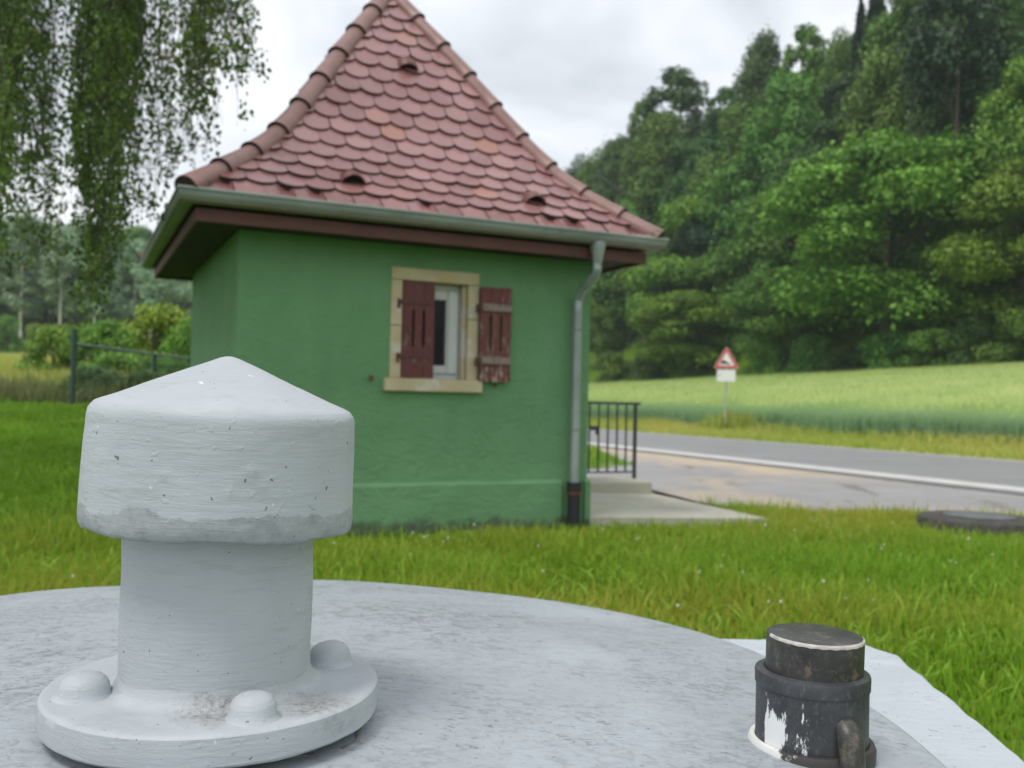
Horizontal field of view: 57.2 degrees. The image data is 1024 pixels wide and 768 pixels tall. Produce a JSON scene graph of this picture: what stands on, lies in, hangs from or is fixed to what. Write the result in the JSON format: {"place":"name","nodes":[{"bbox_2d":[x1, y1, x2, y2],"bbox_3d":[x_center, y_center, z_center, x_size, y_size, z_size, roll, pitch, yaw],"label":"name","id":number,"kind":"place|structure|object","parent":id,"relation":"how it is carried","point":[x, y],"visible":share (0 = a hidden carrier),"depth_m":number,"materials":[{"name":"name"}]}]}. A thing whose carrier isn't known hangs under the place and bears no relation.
{"place":"outdoors","nodes":[
{"label":"outdoors","id":0,"kind":"place"},
{"bbox_2d":[0,351,186,393],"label":"meadow grass","id":1,"kind":"structure","parent":0,"point":[8,361],"depth_m":24.74,"materials":[{"name":"green plant"}]},
{"bbox_2d":[0,0,898,232],"label":"sky","id":2,"kind":"structure","parent":0,"point":[571,74],"materials":[{"name":"white"}]},
{"bbox_2d":[0,224,1023,758],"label":"ground","id":3,"kind":"structure","parent":0,"point":[850,338],"depth_m":63.64,"materials":[{"name":"green plant"}]},
{"bbox_2d":[0,313,28,353],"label":"bush","id":4,"kind":"object","parent":3,"relation":"on","point":[9,325],"visible":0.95,"depth_m":87.72,"materials":[{"name":"green plant"}]},
{"bbox_2d":[0,216,46,339],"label":"birch tree","id":5,"kind":"object","parent":3,"relation":"on","point":[28,287],"visible":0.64,"depth_m":110.32,"materials":[{"name":"green plant"}]},
{"bbox_2d":[0,213,65,341],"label":"broadleaf tree","id":6,"kind":"object","parent":3,"relation":"on","point":[37,300],"visible":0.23,"depth_m":117.31,"materials":[{"name":"green plant"}]},
{"bbox_2d":[0,396,88,521],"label":"lawn clover","id":7,"kind":"object","parent":3,"relation":"on","point":[35,456],"visible":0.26,"depth_m":9.74,"materials":[{"name":"green plant"}]},
{"bbox_2d":[25,220,72,325],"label":"broadleaf tree","id":8,"kind":"object","parent":3,"relation":"on","point":[46,311],"visible":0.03,"depth_m":127.84,"materials":[{"name":"green plant"}]},
{"bbox_2d":[4,320,97,377],"bbox_3d":[-13.173,-0.680,26.900,2.462,2.348,2.458,2,-1,-30],"label":"shrub","id":9,"kind":"object","parent":3,"relation":"on","point":[57,336],"visible":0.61,"depth_m":26.62,"materials":[{"name":"green plant"}]},
{"bbox_2d":[36,230,84,348],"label":"birch tree","id":10,"kind":"object","parent":3,"relation":"on","point":[63,310],"visible":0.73,"depth_m":108.94,"materials":[{"name":"green plant"}]},
{"bbox_2d":[31,230,90,324],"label":"broadleaf tree","id":11,"kind":"object","parent":3,"relation":"on","point":[77,313],"visible":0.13,"depth_m":120.73,"materials":[{"name":"green plant"}]},
{"bbox_2d":[0,367,156,403],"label":"meadow weeds","id":12,"kind":"object","parent":3,"relation":"on","point":[25,391],"visible":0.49,"depth_m":17.48,"materials":[{"name":"green plant"}]},
{"bbox_2d":[56,365,125,398],"bbox_3d":[-8.371,0.140,18.982,1.549,1.117,1.765,1,-1,15],"label":"shrub","id":13,"kind":"object","parent":3,"relation":"on","point":[83,372],"visible":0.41,"depth_m":18.60,"materials":[{"name":"green plant"}]},
{"bbox_2d":[52,314,139,369],"bbox_3d":[-12.264,-0.767,28.000,2.509,2.651,2.202,0,-1,43],"label":"shrub","id":14,"kind":"object","parent":3,"relation":"on","point":[102,333],"visible":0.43,"depth_m":27.83,"materials":[{"name":"green plant"}]},
{"bbox_2d":[76,235,121,325],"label":"birch tree","id":15,"kind":"object","parent":3,"relation":"on","point":[114,284],"visible":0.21,"depth_m":109.84,"materials":[{"name":"green plant"}]},
{"bbox_2d":[62,233,143,332],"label":"broadleaf tree","id":16,"kind":"object","parent":3,"relation":"on","point":[121,309],"visible":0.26,"depth_m":118.41,"materials":[{"name":"green plant"}]},
{"bbox_2d":[76,351,148,374],"bbox_3d":[-10.524,-0.228,24.883,2.776,1.406,2.772,2,-1,-38],"label":"shrub","id":17,"kind":"object","parent":3,"relation":"on","point":[111,358],"visible":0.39,"depth_m":24.48,"materials":[{"name":"green plant"}]},
{"bbox_2d":[69,330,189,404],"bbox_3d":[-7.635,-0.067,20.001,0.090,1.630,7.092,1,-1,1],"label":"garden fence","id":18,"kind":"object","parent":3,"relation":"on","point":[74,350],"visible":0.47,"depth_m":17.31,"materials":[{"name":"metal"}]},
{"bbox_2d":[113,238,148,337],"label":"birch tree","id":19,"kind":"object","parent":3,"relation":"on","point":[134,300],"visible":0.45,"depth_m":117.48,"materials":[{"name":"green plant"}]},
{"bbox_2d":[112,223,152,270],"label":"broadleaf tree","id":20,"kind":"object","parent":3,"relation":"on","point":[137,231],"visible":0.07,"depth_m":135.39,"materials":[{"name":"green plant"}]},
{"bbox_2d":[0,0,271,324],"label":"weeping birch","id":21,"kind":"object","parent":3,"relation":"on","point":[114,44],"visible":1,"depth_m":7.26,"materials":[{"name":"green plant"}]},
{"bbox_2d":[108,369,169,389],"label":"shrub","id":22,"kind":"object","parent":3,"relation":"on","point":[142,377],"visible":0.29,"depth_m":18.62,"materials":[{"name":"green plant"}]},
{"bbox_2d":[129,239,171,342],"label":"birch tree","id":23,"kind":"object","parent":3,"relation":"on","point":[148,296],"visible":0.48,"depth_m":108.52,"materials":[{"name":"green plant"}]},
{"bbox_2d":[113,299,190,369],"bbox_3d":[-11.346,-1.082,29.903,3.221,3.327,3.226,1,-1,32],"label":"shrub","id":24,"kind":"object","parent":3,"relation":"on","point":[159,320],"visible":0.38,"depth_m":29.66,"materials":[{"name":"green plant"}]},
{"bbox_2d":[127,280,192,332],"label":"broadleaf tree","id":25,"kind":"object","parent":3,"relation":"on","point":[143,286],"visible":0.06,"depth_m":115.55,"materials":[{"name":"green plant"}]},
{"bbox_2d":[131,351,189,374],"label":"shrub","id":26,"kind":"object","parent":3,"relation":"on","point":[171,368],"visible":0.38,"depth_m":24.12,"materials":[{"name":"green plant"}]},
{"bbox_2d":[157,316,191,364],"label":"shrub","id":27,"kind":"object","parent":3,"relation":"on","point":[172,345],"visible":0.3,"depth_m":28.59,"materials":[{"name":"green plant"}]},
{"bbox_2d":[156,280,192,320],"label":"broadleaf tree","id":28,"kind":"object","parent":3,"relation":"on","point":[181,292],"visible":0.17,"depth_m":110.95,"materials":[{"name":"green plant"}]},
{"bbox_2d":[139,0,668,536],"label":"pump house","id":29,"kind":"structure","parent":3,"relation":"on","point":[399,234],"depth_m":7.70,"materials":[{"name":"paint"}]},
{"bbox_2d":[400,285,460,379],"bbox_3d":[-0.683,-0.434,7.766,0.568,0.784,0.065,2,-1,-25],"label":"window","id":30,"kind":"structure","parent":29,"relation":"in","point":[446,357],"depth_m":7.81,"materials":[{"name":"white glass"}]},
{"bbox_2d":[0,580,1023,767],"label":"tank cover","id":31,"kind":"object","parent":3,"relation":"on","point":[470,679],"visible":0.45,"depth_m":1.52,"materials":[{"name":"paint"}]},
{"bbox_2d":[35,356,377,767],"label":"vent stack","id":32,"kind":"object","parent":31,"relation":"on","point":[215,496],"visible":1,"depth_m":1.12,"materials":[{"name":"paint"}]},
{"bbox_2d":[748,623,876,767],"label":"standpipe","id":33,"kind":"object","parent":31,"relation":"on","point":[813,692],"visible":1,"depth_m":1.25,"materials":[{"name":"plastic"}]},
{"bbox_2d":[0,399,1023,761],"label":"lawn grass","id":34,"kind":"structure","parent":3,"relation":"on","point":[676,575],"depth_m":5.79,"materials":[{"name":"green plant"}]},
{"bbox_2d":[563,148,594,182],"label":"broadleaf tree","id":35,"kind":"object","parent":3,"relation":"on","point":[572,172],"visible":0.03,"depth_m":132.22,"materials":[{"name":"green plant"}]},
{"bbox_2d":[574,143,613,196],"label":"broadleaf tree","id":36,"kind":"object","parent":3,"relation":"on","point":[585,171],"visible":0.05,"depth_m":124.89,"materials":[{"name":"green plant"}]},
{"bbox_2d":[586,133,630,206],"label":"broadleaf tree","id":37,"kind":"object","parent":3,"relation":"on","point":[612,151],"visible":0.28,"depth_m":120.14,"materials":[{"name":"green plant"}]},
{"bbox_2d":[589,274,628,358],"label":"broadleaf tree","id":38,"kind":"object","parent":3,"relation":"on","point":[603,336],"visible":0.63,"depth_m":100.91,"materials":[{"name":"green plant"}]},
{"bbox_2d":[589,350,633,382],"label":"bush","id":39,"kind":"object","parent":3,"relation":"on","point":[605,362],"visible":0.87,"depth_m":92.74,"materials":[{"name":"green plant"}]},
{"bbox_2d":[590,196,643,345],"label":"broadleaf tree","id":40,"kind":"object","parent":3,"relation":"on","point":[607,277],"visible":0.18,"depth_m":101.19,"materials":[{"name":"green plant"}]},
{"bbox_2d":[587,476,651,493],"bbox_3d":[0.946,1.266,10.568,1.000,0.385,0.750,2,-1,-25],"label":"concrete landing","id":41,"kind":"object","parent":3,"relation":"on","point":[610,484],"visible":0.24,"depth_m":10.34,"materials":[{"name":"grey concrete"}]},
{"bbox_2d":[587,401,640,478],"bbox_3d":[0.823,0.642,10.543,1.430,0.896,0.040,2,-1,-25],"label":"railing","id":42,"kind":"object","parent":41,"relation":"on","point":[634,454],"visible":0.54,"depth_m":10.71,"materials":[{"name":"metal"}]},
{"bbox_2d":[613,97,662,203],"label":"broadleaf tree","id":43,"kind":"object","parent":3,"relation":"on","point":[636,116],"visible":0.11,"depth_m":119.23,"materials":[{"name":"green plant"}]},
{"bbox_2d":[608,216,670,340],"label":"broadleaf tree","id":44,"kind":"object","parent":3,"relation":"on","point":[650,221],"visible":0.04,"depth_m":98.38,"materials":[{"name":"green plant"}]},
{"bbox_2d":[624,344,675,381],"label":"bush","id":45,"kind":"object","parent":3,"relation":"on","point":[650,373],"visible":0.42,"depth_m":85.83,"materials":[{"name":"green plant"}]},
{"bbox_2d":[598,65,714,199],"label":"broadleaf tree","id":46,"kind":"object","parent":3,"relation":"on","point":[684,96],"visible":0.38,"depth_m":111.62,"materials":[{"name":"green plant"}]},
{"bbox_2d":[614,105,700,253],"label":"broadleaf tree","id":47,"kind":"object","parent":3,"relation":"on","point":[660,129],"visible":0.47,"depth_m":106.74,"materials":[{"name":"green plant"}]},
{"bbox_2d":[620,230,712,340],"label":"broadleaf tree","id":48,"kind":"object","parent":3,"relation":"on","point":[675,252],"visible":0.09,"depth_m":92.63,"materials":[{"name":"green plant"}]},
{"bbox_2d":[610,193,742,342],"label":"broadleaf tree","id":49,"kind":"object","parent":3,"relation":"on","point":[658,263],"visible":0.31,"depth_m":86.57,"materials":[{"name":"green plant"}]},
{"bbox_2d":[635,132,729,223],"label":"broadleaf tree","id":50,"kind":"object","parent":3,"relation":"on","point":[683,150],"visible":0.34,"depth_m":103.80,"materials":[{"name":"green plant"}]},
{"bbox_2d":[662,353,712,378],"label":"bush","id":51,"kind":"object","parent":3,"relation":"on","point":[687,371],"visible":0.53,"depth_m":81.11,"materials":[{"name":"green plant"}]},
{"bbox_2d":[622,289,756,368],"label":"broadleaf tree","id":52,"kind":"object","parent":3,"relation":"on","point":[661,309],"visible":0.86,"depth_m":80.03,"materials":[{"name":"green plant"}]},
{"bbox_2d":[651,209,748,321],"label":"broadleaf tree","id":53,"kind":"object","parent":3,"relation":"on","point":[694,232],"visible":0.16,"depth_m":86.69,"materials":[{"name":"green plant"}]},
{"bbox_2d":[698,85,736,154],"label":"broadleaf tree","id":54,"kind":"object","parent":3,"relation":"on","point":[713,116],"visible":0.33,"depth_m":107.03,"materials":[{"name":"green plant"}]},
{"bbox_2d":[680,93,760,256],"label":"broadleaf tree","id":55,"kind":"object","parent":3,"relation":"on","point":[734,127],"visible":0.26,"depth_m":94.81,"materials":[{"name":"green plant"}]},
{"bbox_2d":[685,156,791,272],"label":"broadleaf tree","id":56,"kind":"object","parent":3,"relation":"on","point":[729,171],"visible":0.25,"depth_m":85.87,"materials":[{"name":"green plant"}]},
{"bbox_2d":[693,190,797,317],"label":"broadleaf tree","id":57,"kind":"object","parent":3,"relation":"on","point":[758,250],"visible":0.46,"depth_m":79.45,"materials":[{"name":"green plant"}]},
{"bbox_2d":[724,18,793,164],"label":"broadleaf tree","id":58,"kind":"object","parent":3,"relation":"on","point":[762,56],"visible":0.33,"depth_m":96.86,"materials":[{"name":"green plant"}]},
{"bbox_2d":[720,122,814,209],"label":"broadleaf tree","id":59,"kind":"object","parent":3,"relation":"on","point":[757,177],"visible":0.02,"depth_m":85.66,"materials":[{"name":"green plant"}]},
{"bbox_2d":[742,332,804,374],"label":"bush","id":60,"kind":"object","parent":3,"relation":"on","point":[777,363],"visible":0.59,"depth_m":70.57,"materials":[{"name":"green plant"}]},
{"bbox_2d":[734,64,835,204],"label":"broadleaf tree","id":61,"kind":"object","parent":3,"relation":"on","point":[792,96],"visible":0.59,"depth_m":83.89,"materials":[{"name":"green plant"}]},
{"bbox_2d":[716,263,858,361],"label":"broadleaf tree","id":62,"kind":"object","parent":3,"relation":"on","point":[756,324],"visible":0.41,"depth_m":70.10,"materials":[{"name":"green plant"}]},
{"bbox_2d":[764,22,832,120],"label":"broadleaf tree","id":63,"kind":"object","parent":3,"relation":"on","point":[812,55],"visible":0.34,"depth_m":92.41,"materials":[{"name":"green plant"}]},
{"bbox_2d":[763,135,842,265],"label":"broadleaf tree","id":64,"kind":"object","parent":3,"relation":"on","point":[785,165],"visible":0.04,"depth_m":79.32,"materials":[{"name":"green plant"}]},
{"bbox_2d":[587,446,1023,541],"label":"asphalt apron","id":65,"kind":"object","parent":3,"relation":"on","point":[683,477],"visible":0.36,"depth_m":11.87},
{"bbox_2d":[588,358,1023,444],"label":"wheat","id":66,"kind":"object","parent":3,"relation":"on","point":[857,419],"depth_m":37.23,"materials":[{"name":"green plant"}]},
{"bbox_2d":[588,414,1023,460],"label":"verge","id":67,"kind":"structure","parent":3,"relation":"on","point":[927,452],"depth_m":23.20,"materials":[{"name":"green plant"}]},
{"bbox_2d":[714,348,737,418],"bbox_3d":[7.353,0.331,32.285,0.816,3.167,0.104,1,-1,4],"label":"warning sign","id":68,"kind":"object","parent":67,"relation":"on","point":[726,360],"visible":0.93,"depth_m":32.26,"materials":[{"name":"white metal"}]},
{"bbox_2d":[697,408,768,430],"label":"verge weeds","id":69,"kind":"object","parent":67,"relation":"on","point":[730,421],"visible":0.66,"depth_m":32.26,"materials":[{"name":"green plant"}]},
{"bbox_2d":[770,113,848,203],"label":"broadleaf tree","id":70,"kind":"object","parent":3,"relation":"on","point":[819,128],"visible":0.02,"depth_m":80.52,"materials":[{"name":"green plant"}]},
{"bbox_2d":[784,330,837,373],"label":"bush","id":71,"kind":"object","parent":3,"relation":"on","point":[808,345],"visible":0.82,"depth_m":66.34,"materials":[{"name":"green plant"}]},
{"bbox_2d":[783,207,852,264],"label":"broadleaf tree","id":72,"kind":"object","parent":3,"relation":"on","point":[798,239],"visible":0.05,"depth_m":74.77,"materials":[{"name":"green plant"}]},
{"bbox_2d":[811,21,852,131],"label":"broadleaf tree","id":73,"kind":"object","parent":3,"relation":"on","point":[838,57],"visible":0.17,"depth_m":87.19,"materials":[{"name":"green plant"}]},
{"bbox_2d":[805,63,862,146],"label":"broadleaf tree","id":74,"kind":"object","parent":3,"relation":"on","point":[835,95],"visible":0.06,"depth_m":85.27,"materials":[{"name":"green plant"}]},
{"bbox_2d":[816,345,871,371],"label":"bush","id":75,"kind":"object","parent":3,"relation":"on","point":[839,355],"visible":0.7,"depth_m":63.42,"materials":[{"name":"green plant"}]},
{"bbox_2d":[848,0,866,85],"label":"spruce","id":76,"kind":"object","parent":3,"relation":"on","point":[860,18],"visible":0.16,"depth_m":92.02,"materials":[{"name":"green plant"}]},
{"bbox_2d":[854,0,888,75],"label":"spruce","id":77,"kind":"object","parent":3,"relation":"on","point":[874,8],"visible":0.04,"depth_m":88.68,"materials":[{"name":"green plant"}]},
{"bbox_2d":[830,42,913,152],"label":"broadleaf tree","id":78,"kind":"object","parent":3,"relation":"on","point":[888,112],"visible":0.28,"depth_m":74.17,"materials":[{"name":"green plant"}]},
{"bbox_2d":[849,90,908,136],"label":"broadleaf tree","id":79,"kind":"object","parent":3,"relation":"on","point":[871,111],"visible":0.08,"depth_m":74.89,"materials":[{"name":"green plant"}]},
{"bbox_2d":[741,124,1022,352],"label":"maple tree","id":80,"kind":"object","parent":3,"relation":"on","point":[823,188],"visible":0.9,"depth_m":60.43,"materials":[{"name":"green plant"}]},
{"bbox_2d":[830,173,937,277],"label":"broadleaf tree","id":81,"kind":"object","parent":3,"relation":"on","point":[859,202],"visible":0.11,"depth_m":68.93,"materials":[{"name":"green plant"}]},
{"bbox_2d":[856,327,917,369],"bbox_3d":[24.343,-1.845,60.694,4.068,3.816,4.636,1,-1,26],"label":"bush","id":82,"kind":"object","parent":3,"relation":"on","point":[888,343],"visible":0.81,"depth_m":60.25,"materials":[{"name":"green plant"}]},
{"bbox_2d":[847,0,946,133],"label":"broadleaf tree","id":83,"kind":"object","parent":3,"relation":"on","point":[881,28],"visible":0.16,"depth_m":77.18,"materials":[{"name":"green plant"}]},
{"bbox_2d":[887,325,967,367],"bbox_3d":[25.635,-1.839,57.252,4.672,3.411,4.678,1,-1,-14],"label":"bush","id":84,"kind":"object","parent":3,"relation":"on","point":[928,338],"visible":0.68,"depth_m":56.55,"materials":[{"name":"green plant"}]},
{"bbox_2d":[897,65,977,234],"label":"broadleaf tree","id":85,"kind":"object","parent":3,"relation":"on","point":[912,115],"visible":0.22,"depth_m":67.51,"materials":[{"name":"green plant"}]},
{"bbox_2d":[893,126,991,285],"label":"broadleaf tree","id":86,"kind":"object","parent":3,"relation":"on","point":[911,218],"visible":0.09,"depth_m":65.02,"materials":[{"name":"green plant"}]},
{"bbox_2d":[909,75,982,224],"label":"broadleaf tree","id":87,"kind":"object","parent":3,"relation":"on","point":[961,90],"visible":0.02,"depth_m":67.19,"materials":[{"name":"green plant"}]},
{"bbox_2d":[888,0,1017,297],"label":"pine tree","id":88,"kind":"object","parent":3,"relation":"on","point":[933,75],"visible":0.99,"depth_m":63.59,"materials":[{"name":"green plant"}]},
{"bbox_2d":[896,0,1022,229],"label":"broadleaf tree","id":89,"kind":"object","parent":3,"relation":"on","point":[1007,16],"visible":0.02,"depth_m":69.97,"materials":[{"name":"green plant"}]},
{"bbox_2d":[916,510,1023,537],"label":"shaft cover","id":90,"kind":"object","parent":3,"relation":"on","point":[984,522],"visible":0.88,"depth_m":8.06,"materials":[{"name":"concrete"}]},
{"bbox_2d":[918,151,1023,315],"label":"maple tree","id":91,"kind":"object","parent":3,"relation":"on","point":[1001,190],"visible":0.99,"depth_m":52.21,"materials":[{"name":"green plant"}]},
{"bbox_2d":[940,309,1006,365],"bbox_3d":[27.038,-2.233,54.537,4.164,4.513,3.654,2,-1,-30],"label":"bush","id":92,"kind":"object","parent":3,"relation":"on","point":[977,327],"visible":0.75,"depth_m":54.18,"materials":[{"name":"green plant"}]},
{"bbox_2d":[954,0,1023,231],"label":"broadleaf tree","id":93,"kind":"object","parent":3,"relation":"on","point":[1018,51],"visible":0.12,"depth_m":63.83,"materials":[{"name":"green plant"}]},
{"bbox_2d":[959,38,1023,144],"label":"broadleaf tree","id":94,"kind":"object","parent":3,"relation":"on","point":[974,94],"visible":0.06,"depth_m":63.23,"materials":[{"name":"green plant"}]},
{"bbox_2d":[963,0,1023,33],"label":"broadleaf tree","id":95,"kind":"object","parent":3,"relation":"on","point":[1007,7],"visible":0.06,"depth_m":71.66,"materials":[{"name":"green plant"}]},
{"bbox_2d":[965,47,1023,297],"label":"broadleaf tree","id":96,"kind":"object","parent":3,"relation":"on","point":[1001,106],"visible":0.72,"depth_m":57.95,"materials":[{"name":"green plant"}]},
{"bbox_2d":[967,305,1023,363],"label":"bush","id":97,"kind":"object","parent":3,"relation":"on","point":[1011,322],"visible":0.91,"depth_m":51.62,"materials":[{"name":"green plant"}]},
{"bbox_2d":[970,92,1023,236],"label":"broadleaf tree","id":98,"kind":"object","parent":3,"relation":"on","point":[987,168],"visible":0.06,"depth_m":58.36,"materials":[{"name":"green plant"}]},
{"bbox_2d":[589,490,767,528],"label":"path","id":99,"kind":"structure","parent":0,"point":[607,508],"depth_m":8.79,"materials":[{"name":"concrete"}]},
{"bbox_2d":[587,428,1023,494],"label":"road","id":100,"kind":"structure","parent":0,"point":[988,471],"depth_m":17.86,"materials":[{"name":"grey asphalt"}]},
{"bbox_2d":[587,442,1023,491],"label":"road marking","id":101,"kind":"structure","parent":100,"relation":"on","point":[994,486],"depth_m":14.42,"materials":[{"name":"white paint"}]},
{"bbox_2d":[600,429,1022,461],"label":"road marking","id":102,"kind":"object","parent":100,"relation":"on","point":[837,447],"visible":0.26,"depth_m":21.82,"materials":[{"name":"white paint"}]},
{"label":"meadow","id":103,"kind":"structure","parent":0,"visible":0},
{"bbox_2d":[22,323,49,352],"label":"bush","id":104,"kind":"object","parent":103,"relation":"on","point":[28,327],"visible":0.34,"depth_m":91.45,"materials":[{"name":"green plant"}]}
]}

